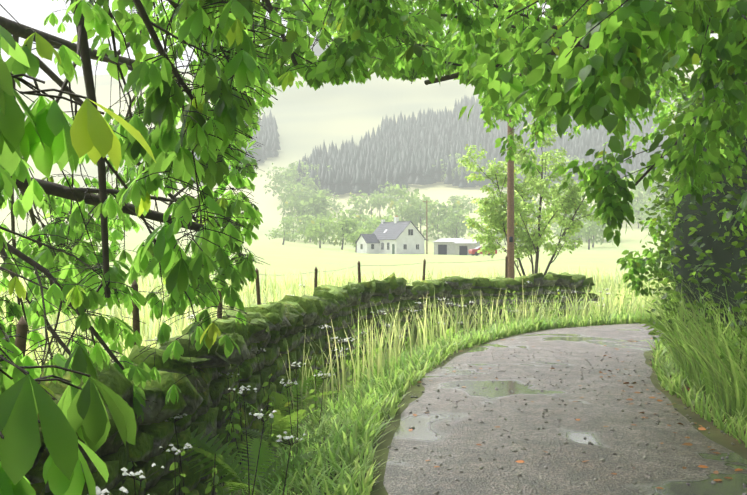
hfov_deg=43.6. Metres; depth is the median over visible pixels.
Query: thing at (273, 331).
dry stone wall
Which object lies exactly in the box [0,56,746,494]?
ground
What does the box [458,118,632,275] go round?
young tree
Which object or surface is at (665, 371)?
lane edge tufts
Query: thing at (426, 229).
utility pole
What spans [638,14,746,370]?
hedge
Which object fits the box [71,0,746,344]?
foliage
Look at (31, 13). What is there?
sky
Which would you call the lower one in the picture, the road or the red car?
the road
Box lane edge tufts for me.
[284,310,746,494]
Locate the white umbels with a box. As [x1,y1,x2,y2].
[38,281,746,494]
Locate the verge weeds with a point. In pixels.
(215, 477)
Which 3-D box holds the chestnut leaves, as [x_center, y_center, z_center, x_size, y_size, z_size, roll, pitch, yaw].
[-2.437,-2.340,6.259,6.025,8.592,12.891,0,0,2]
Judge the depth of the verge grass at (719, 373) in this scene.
11.41 m
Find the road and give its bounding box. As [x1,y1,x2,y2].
[383,323,746,494]
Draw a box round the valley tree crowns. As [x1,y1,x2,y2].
[260,153,674,247]
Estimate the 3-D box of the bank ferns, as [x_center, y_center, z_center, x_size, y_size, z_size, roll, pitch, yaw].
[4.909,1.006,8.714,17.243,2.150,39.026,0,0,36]
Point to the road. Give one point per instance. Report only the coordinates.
(459, 437)
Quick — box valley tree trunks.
[282,174,665,251]
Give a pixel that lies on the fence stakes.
(22, 331)
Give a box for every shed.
[433,238,465,254]
[454,239,479,254]
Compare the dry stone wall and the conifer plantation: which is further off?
the conifer plantation
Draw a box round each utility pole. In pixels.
[423,200,427,253]
[507,75,514,279]
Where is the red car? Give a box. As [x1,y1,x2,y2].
[468,246,496,255]
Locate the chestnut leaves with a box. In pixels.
[0,0,447,494]
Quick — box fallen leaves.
[409,338,742,488]
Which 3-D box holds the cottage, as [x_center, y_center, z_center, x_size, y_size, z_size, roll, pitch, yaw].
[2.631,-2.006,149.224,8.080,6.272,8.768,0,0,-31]
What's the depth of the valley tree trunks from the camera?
277.51 m
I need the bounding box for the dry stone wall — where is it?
[1,272,599,494]
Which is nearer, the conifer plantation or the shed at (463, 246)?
the shed at (463, 246)
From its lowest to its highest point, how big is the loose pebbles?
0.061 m
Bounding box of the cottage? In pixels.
[355,215,425,253]
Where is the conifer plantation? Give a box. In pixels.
[181,38,670,194]
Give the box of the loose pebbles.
[374,348,746,494]
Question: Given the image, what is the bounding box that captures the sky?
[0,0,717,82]
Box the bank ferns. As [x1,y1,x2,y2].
[169,268,746,494]
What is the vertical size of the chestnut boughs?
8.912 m
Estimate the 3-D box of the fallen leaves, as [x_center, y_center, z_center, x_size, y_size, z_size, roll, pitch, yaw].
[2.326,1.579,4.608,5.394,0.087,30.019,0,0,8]
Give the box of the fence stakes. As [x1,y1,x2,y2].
[2,255,507,359]
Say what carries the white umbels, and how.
on the ground at (308, 118)
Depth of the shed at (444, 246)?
138.58 m
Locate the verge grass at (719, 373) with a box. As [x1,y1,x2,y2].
[0,265,746,494]
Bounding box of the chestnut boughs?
[0,0,438,438]
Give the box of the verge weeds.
[110,278,746,494]
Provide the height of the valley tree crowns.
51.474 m
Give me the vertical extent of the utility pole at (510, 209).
9.520 m

